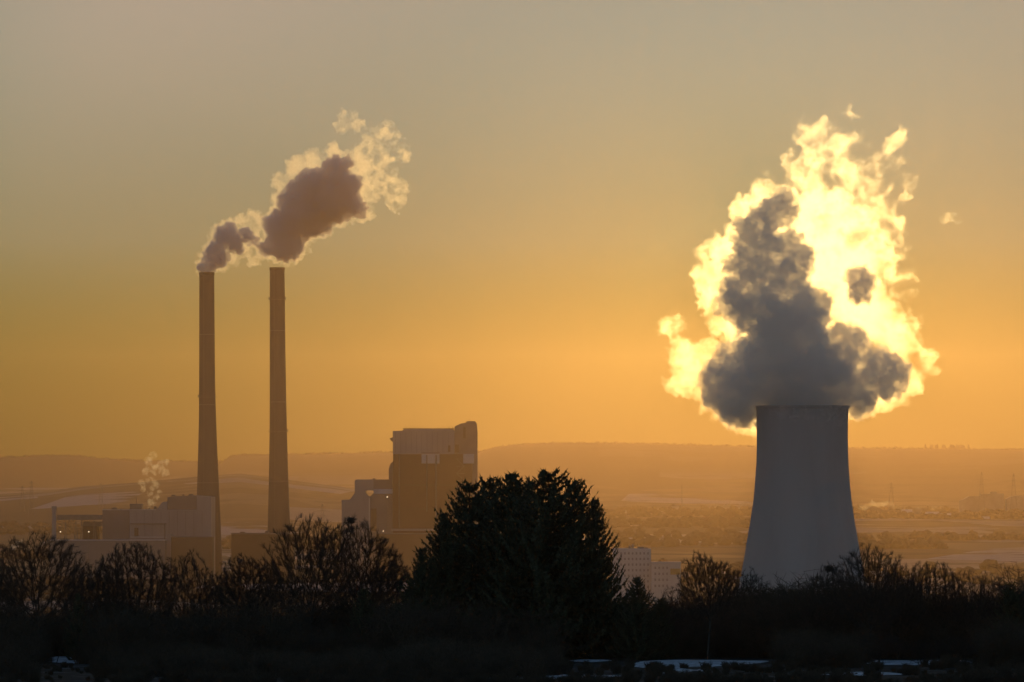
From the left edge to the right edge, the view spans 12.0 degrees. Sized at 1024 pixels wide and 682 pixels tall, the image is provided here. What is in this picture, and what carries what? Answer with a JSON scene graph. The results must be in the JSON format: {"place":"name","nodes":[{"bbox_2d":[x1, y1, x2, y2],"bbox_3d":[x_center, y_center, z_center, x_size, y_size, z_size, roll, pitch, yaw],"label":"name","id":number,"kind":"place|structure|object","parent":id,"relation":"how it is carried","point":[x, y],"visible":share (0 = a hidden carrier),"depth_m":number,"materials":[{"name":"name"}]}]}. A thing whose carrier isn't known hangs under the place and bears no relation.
{"place":"outdoors","nodes":[
{"label":"outdoors","id":0,"kind":"place"},
{"bbox_2d":[0,443,1023,681],"bbox_3d":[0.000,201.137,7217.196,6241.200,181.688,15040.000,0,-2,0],"label":"ground","id":1,"kind":"structure","parent":0,"point":[657,476],"depth_m":10251.86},
{"bbox_2d":[0,558,27,628],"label":"bare tree","id":2,"kind":"object","parent":1,"relation":"on","point":[2,614],"visible":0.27,"depth_m":317.50,"materials":[{"name":"brown plant"}]},
{"bbox_2d":[18,487,26,510],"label":"power pylon","id":3,"kind":"object","parent":1,"relation":"on","point":[22,497],"visible":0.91,"depth_m":7796.04,"materials":[{"name":"metal"}]},
{"bbox_2d":[25,481,37,514],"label":"power pylon","id":4,"kind":"object","parent":1,"relation":"on","point":[32,497],"visible":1,"depth_m":7594.89,"materials":[{"name":"metal"}]},
{"bbox_2d":[0,530,101,636],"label":"bare tree","id":5,"kind":"object","parent":1,"relation":"on","point":[44,575],"visible":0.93,"depth_m":309.14,"materials":[{"name":"brown plant"}]},
{"bbox_2d":[51,506,56,539],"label":"slender column","id":6,"kind":"structure","parent":1,"relation":"on","point":[53,508],"depth_m":4235.57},
{"bbox_2d":[49,656,75,662],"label":"snow","id":7,"kind":"structure","parent":1,"relation":"on","point":[61,659],"depth_m":303.72,"materials":[{"name":"white snow"}]},
{"bbox_2d":[57,515,102,539],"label":"conveyor bridge","id":8,"kind":"structure","parent":1,"relation":"on","point":[80,517],"depth_m":4257.38,"materials":[{"name":"metal"}]},
{"bbox_2d":[83,526,99,539],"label":"transfer station","id":9,"kind":"object","parent":1,"relation":"on","point":[87,535],"visible":0.36,"depth_m":4296.96,"materials":[{"name":"metal"}]},
{"bbox_2d":[56,563,131,627],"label":"bare tree","id":10,"kind":"object","parent":1,"relation":"on","point":[89,570],"visible":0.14,"depth_m":329.13,"materials":[{"name":"brown plant"}]},
{"bbox_2d":[96,483,104,509],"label":"power pylon","id":11,"kind":"object","parent":1,"relation":"on","point":[99,496],"visible":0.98,"depth_m":7695.17,"materials":[{"name":"metal"}]},
{"bbox_2d":[49,540,166,578],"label":"building","id":12,"kind":"structure","parent":1,"relation":"on","point":[92,550],"depth_m":4216.50,"materials":[{"name":"grey concrete"}]},
{"bbox_2d":[85,540,182,627],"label":"bare tree","id":13,"kind":"object","parent":1,"relation":"on","point":[116,571],"visible":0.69,"depth_m":311.13,"materials":[{"name":"brown plant"}]},
{"bbox_2d":[102,494,214,575],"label":"turbine hall","id":14,"kind":"structure","parent":1,"relation":"on","point":[188,515],"depth_m":4277.45,"materials":[{"name":"metal"}]},
{"bbox_2d":[134,528,137,535],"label":"door","id":15,"kind":"structure","parent":14,"relation":"in","point":[135,529],"depth_m":4277.16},
{"bbox_2d":[155,548,223,625],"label":"bare tree","id":16,"kind":"object","parent":1,"relation":"on","point":[199,585],"visible":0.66,"depth_m":317.41,"materials":[{"name":"brown plant"}]},
{"bbox_2d":[166,534,213,578],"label":"building","id":17,"kind":"structure","parent":1,"relation":"on","point":[202,546],"depth_m":4246.47,"materials":[{"name":"concrete"}]},
{"bbox_2d":[197,272,221,574],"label":"factory chimney","id":18,"kind":"object","parent":1,"relation":"on","point":[207,479],"visible":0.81,"depth_m":4394.14,"materials":[{"name":"concrete"}]},
{"bbox_2d":[186,571,256,625],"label":"bare tree","id":19,"kind":"object","parent":1,"relation":"on","point":[210,600],"visible":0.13,"depth_m":333.18,"materials":[{"name":"brown plant"}]},
{"bbox_2d":[211,553,284,616],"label":"bare tree","id":20,"kind":"object","parent":1,"relation":"on","point":[240,573],"visible":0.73,"depth_m":313.15,"materials":[{"name":"brown plant"}]},
{"bbox_2d":[231,531,294,575],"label":"flue gas building","id":21,"kind":"structure","parent":1,"relation":"on","point":[246,544],"depth_m":4336.47,"materials":[{"name":"metal"}]},
{"bbox_2d":[267,267,289,532],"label":"factory chimney","id":22,"kind":"object","parent":1,"relation":"on","point":[278,507],"visible":0.89,"depth_m":4393.99,"materials":[{"name":"concrete"}]},
{"bbox_2d":[241,569,317,623],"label":"bare tree","id":23,"kind":"object","parent":1,"relation":"on","point":[301,608],"visible":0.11,"depth_m":329.14,"materials":[{"name":"brown plant"}]},
{"bbox_2d":[254,512,358,647],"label":"bare tree","id":24,"kind":"object","parent":1,"relation":"on","point":[319,566],"visible":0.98,"depth_m":307.22,"materials":[{"name":"brown plant"}]},
{"bbox_2d":[301,514,407,616],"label":"bare tree","id":25,"kind":"object","parent":1,"relation":"on","point":[380,546],"visible":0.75,"depth_m":311.15,"materials":[{"name":"brown plant"}]},
{"bbox_2d":[345,516,357,523],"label":"bird nest","id":26,"kind":"object","parent":25,"relation":"attached to","point":[351,520],"visible":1,"depth_m":309.73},
{"bbox_2d":[342,478,392,579],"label":"bunker wing","id":27,"kind":"structure","parent":1,"relation":"on","point":[375,508],"depth_m":4183.18,"materials":[{"name":"concrete"}]},
{"bbox_2d":[371,509,375,530],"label":"door panel","id":28,"kind":"structure","parent":27,"relation":"in","point":[373,511],"depth_m":4183.18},
{"bbox_2d":[350,558,414,618],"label":"bare tree","id":29,"kind":"object","parent":1,"relation":"on","point":[401,572],"visible":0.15,"depth_m":325.12,"materials":[{"name":"brown plant"}]},
{"bbox_2d":[390,546,462,628],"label":"conifer","id":30,"kind":"object","parent":1,"relation":"on","point":[420,587],"visible":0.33,"depth_m":307.42,"materials":[{"name":"green plant"}]},
{"bbox_2d":[376,533,484,580],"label":"building","id":31,"kind":"structure","parent":1,"relation":"on","point":[405,543],"depth_m":4116.72,"materials":[{"name":"concrete"}]},
{"bbox_2d":[389,421,477,532],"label":"boiler house","id":32,"kind":"structure","parent":1,"relation":"on","point":[428,467],"depth_m":4178.43,"materials":[{"name":"metal"}]},
{"bbox_2d":[463,427,465,437],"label":"window","id":33,"kind":"structure","parent":32,"relation":"in","point":[464,428],"depth_m":4178.08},
{"bbox_2d":[381,510,501,629],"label":"conifer","id":34,"kind":"object","parent":1,"relation":"on","point":[441,539],"visible":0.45,"depth_m":310.13,"materials":[{"name":"green plant"}]},
{"bbox_2d":[425,476,507,608],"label":"conifer","id":35,"kind":"object","parent":1,"relation":"on","point":[460,511],"visible":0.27,"depth_m":314.32,"materials":[{"name":"green plant"}]},
{"bbox_2d":[456,473,507,579],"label":"conifer","id":36,"kind":"object","parent":1,"relation":"on","point":[490,485],"visible":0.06,"depth_m":319.35,"materials":[{"name":"green plant"}]},
{"bbox_2d":[405,470,600,654],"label":"conifer","id":37,"kind":"object","parent":1,"relation":"on","point":[495,544],"visible":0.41,"depth_m":310.67,"materials":[{"name":"green plant"}]},
{"bbox_2d":[0,568,1023,681],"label":"undergrowth","id":38,"kind":"object","parent":1,"relation":"on","point":[792,634],"visible":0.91,"depth_m":295.58,"materials":[{"name":"brown plant"}]},
{"bbox_2d":[0,504,1023,618],"bbox_3d":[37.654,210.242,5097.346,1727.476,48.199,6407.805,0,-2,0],"label":"woods","id":39,"kind":"object","parent":1,"relation":"on","point":[712,533],"visible":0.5,"depth_m":6136.30,"materials":[{"name":"plant"}]},
{"bbox_2d":[0,441,1023,464],"bbox_3d":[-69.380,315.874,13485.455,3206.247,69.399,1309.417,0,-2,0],"label":"ridge forest","id":40,"kind":"object","parent":1,"relation":"on","point":[958,447],"visible":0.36,"depth_m":12917.99,"materials":[{"name":"plant"}]},
{"bbox_2d":[0,561,1023,656],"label":"thicket","id":41,"kind":"object","parent":1,"relation":"on","point":[1019,578],"depth_m":325.21,"materials":[{"name":"brown plant"}]},
{"bbox_2d":[476,475,566,580],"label":"conifer","id":42,"kind":"object","parent":1,"relation":"on","point":[534,483],"visible":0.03,"depth_m":317.44,"materials":[{"name":"green plant"}]},
{"bbox_2d":[451,467,651,659],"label":"conifer","id":43,"kind":"object","parent":1,"relation":"on","point":[540,533],"visible":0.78,"depth_m":307.57,"materials":[{"name":"green plant"}]},
{"bbox_2d":[548,675,616,678],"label":"snow","id":44,"kind":"structure","parent":1,"relation":"on","point":[584,675],"depth_m":265.85,"materials":[{"name":"white snow"}]},
{"bbox_2d":[545,478,629,652],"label":"conifer","id":45,"kind":"object","parent":1,"relation":"on","point":[581,497],"visible":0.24,"depth_m":313.26,"materials":[{"name":"green plant"}]},
{"bbox_2d":[570,659,610,661],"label":"snow","id":46,"kind":"structure","parent":1,"relation":"on","point":[591,660],"depth_m":302.52,"materials":[{"name":"white snow"}]},
{"bbox_2d":[563,497,642,658],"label":"conifer","id":47,"kind":"object","parent":1,"relation":"on","point":[597,529],"visible":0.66,"depth_m":310.12,"materials":[{"name":"green plant"}]},
{"bbox_2d":[612,544,650,603],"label":"apartment block","id":48,"kind":"structure","parent":1,"relation":"on","point":[636,562],"depth_m":3376.92,"materials":[{"name":"grey concrete"}]},
{"bbox_2d":[605,576,674,659],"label":"conifer","id":49,"kind":"object","parent":1,"relation":"on","point":[638,647],"visible":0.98,"depth_m":305.27,"materials":[{"name":"green plant"}]},
{"bbox_2d":[651,562,680,603],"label":"apartment block","id":50,"kind":"structure","parent":1,"relation":"on","point":[663,575],"depth_m":3366.61,"materials":[{"name":"grey concrete"}]},
{"bbox_2d":[648,586,713,630],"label":"bare tree","id":51,"kind":"object","parent":1,"relation":"on","point":[679,608],"visible":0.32,"depth_m":314.91,"materials":[{"name":"brown plant"}]},
{"bbox_2d":[634,660,767,673],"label":"snow","id":52,"kind":"structure","parent":1,"relation":"on","point":[691,663],"depth_m":296.22,"materials":[{"name":"white snow"}]},
{"bbox_2d":[675,549,742,659],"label":"bare tree","id":53,"kind":"object","parent":1,"relation":"on","point":[708,588],"visible":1,"depth_m":304.36,"materials":[{"name":"brown plant"}]},
{"bbox_2d":[705,567,771,621],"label":"bare tree","id":54,"kind":"object","parent":1,"relation":"on","point":[747,587],"visible":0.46,"depth_m":321.26,"materials":[{"name":"brown plant"}]},
{"bbox_2d":[724,503,752,508],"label":"tower block","id":55,"kind":"structure","parent":1,"relation":"on","point":[726,506],"depth_m":8275.40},
{"bbox_2d":[750,584,795,604],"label":"bare tree","id":56,"kind":"object","parent":1,"relation":"on","point":[772,591],"visible":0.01,"depth_m":329.44,"materials":[{"name":"brown plant"}]},
{"bbox_2d":[738,405,866,594],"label":"cooling tower","id":57,"kind":"structure","parent":1,"relation":"on","point":[802,520],"depth_m":3596.61,"materials":[{"name":"concrete"}]},
{"bbox_2d":[801,562,858,615],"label":"bare tree","id":58,"kind":"object","parent":1,"relation":"on","point":[821,577],"visible":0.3,"depth_m":317.15,"materials":[{"name":"brown plant"}]},
{"bbox_2d":[823,563,835,572],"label":"mistletoe ball","id":59,"kind":"object","parent":58,"relation":"attached to","point":[827,568],"visible":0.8,"depth_m":316.60,"materials":[{"name":"green plant"}]},
{"bbox_2d":[827,672,901,675],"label":"snow","id":60,"kind":"structure","parent":1,"relation":"on","point":[862,673],"depth_m":270.15,"materials":[{"name":"white snow"}]},
{"bbox_2d":[824,543,908,650],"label":"bare tree","id":61,"kind":"object","parent":1,"relation":"on","point":[860,576],"visible":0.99,"depth_m":305.32,"materials":[{"name":"brown plant"}]},
{"bbox_2d":[864,507,881,510],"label":"house","id":62,"kind":"structure","parent":1,"relation":"on","point":[873,508],"depth_m":7903.22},
{"bbox_2d":[877,509,889,513],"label":"house","id":63,"kind":"structure","parent":1,"relation":"on","point":[879,511],"depth_m":7767.32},
{"bbox_2d":[889,482,894,508],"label":"power pylon","id":64,"kind":"object","parent":1,"relation":"on","point":[892,495],"visible":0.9,"depth_m":7895.39,"materials":[{"name":"metal"}]},
{"bbox_2d":[870,556,925,658],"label":"bare tree","id":65,"kind":"object","parent":1,"relation":"on","point":[907,607],"visible":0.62,"depth_m":311.33,"materials":[{"name":"brown plant"}]},
{"bbox_2d":[901,509,911,512],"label":"house","id":66,"kind":"structure","parent":1,"relation":"on","point":[908,510],"depth_m":7764.84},
{"bbox_2d":[911,508,927,513],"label":"house","id":67,"kind":"structure","parent":1,"relation":"on","point":[917,510],"depth_m":7854.08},
{"bbox_2d":[876,660,968,664],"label":"snow","id":68,"kind":"structure","parent":1,"relation":"on","point":[893,662],"depth_m":301.26,"materials":[{"name":"white snow"}]},
{"bbox_2d":[900,560,969,628],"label":"bare tree","id":69,"kind":"object","parent":1,"relation":"on","point":[944,574],"visible":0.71,"depth_m":314.97,"materials":[{"name":"brown plant"}]},
{"bbox_2d":[930,568,999,657],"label":"bare tree","id":70,"kind":"object","parent":1,"relation":"on","point":[965,601],"visible":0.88,"depth_m":313.15,"materials":[{"name":"brown plant"}]},
{"bbox_2d":[959,492,1003,511],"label":"tower block","id":71,"kind":"structure","parent":1,"relation":"on","point":[993,501],"depth_m":8045.67,"materials":[{"name":"beige concrete"}]},
{"bbox_2d":[978,472,985,511],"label":"power pylon","id":72,"kind":"object","parent":1,"relation":"on","point":[983,492],"visible":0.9,"depth_m":7794.76,"materials":[{"name":"metal"}]},
{"bbox_2d":[972,571,1013,616],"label":"bare tree","id":73,"kind":"object","parent":1,"relation":"on","point":[994,585],"visible":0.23,"depth_m":319.66,"materials":[{"name":"brown plant"}]},
{"bbox_2d":[986,581,1023,632],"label":"conifer","id":74,"kind":"object","parent":1,"relation":"on","point":[1008,595],"visible":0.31,"depth_m":311.39,"materials":[{"name":"green plant"}]},
{"bbox_2d":[998,582,1023,614],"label":"bare tree","id":75,"kind":"object","parent":1,"relation":"on","point":[1021,595],"visible":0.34,"depth_m":315.40,"materials":[{"name":"brown plant"}]},
{"bbox_2d":[1005,474,1021,513],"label":"power pylon","id":76,"kind":"object","parent":1,"relation":"on","point":[1015,493],"visible":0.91,"depth_m":7794.72,"materials":[{"name":"metal"}]},
{"bbox_2d":[1005,495,1023,510],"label":"tower block","id":77,"kind":"structure","parent":1,"relation":"on","point":[1019,503],"depth_m":8145.61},
{"bbox_2d":[0,0,1023,460],"label":"sky","id":78,"kind":"structure","parent":0,"point":[525,221],"materials":[{"name":"orange"}]}
]}

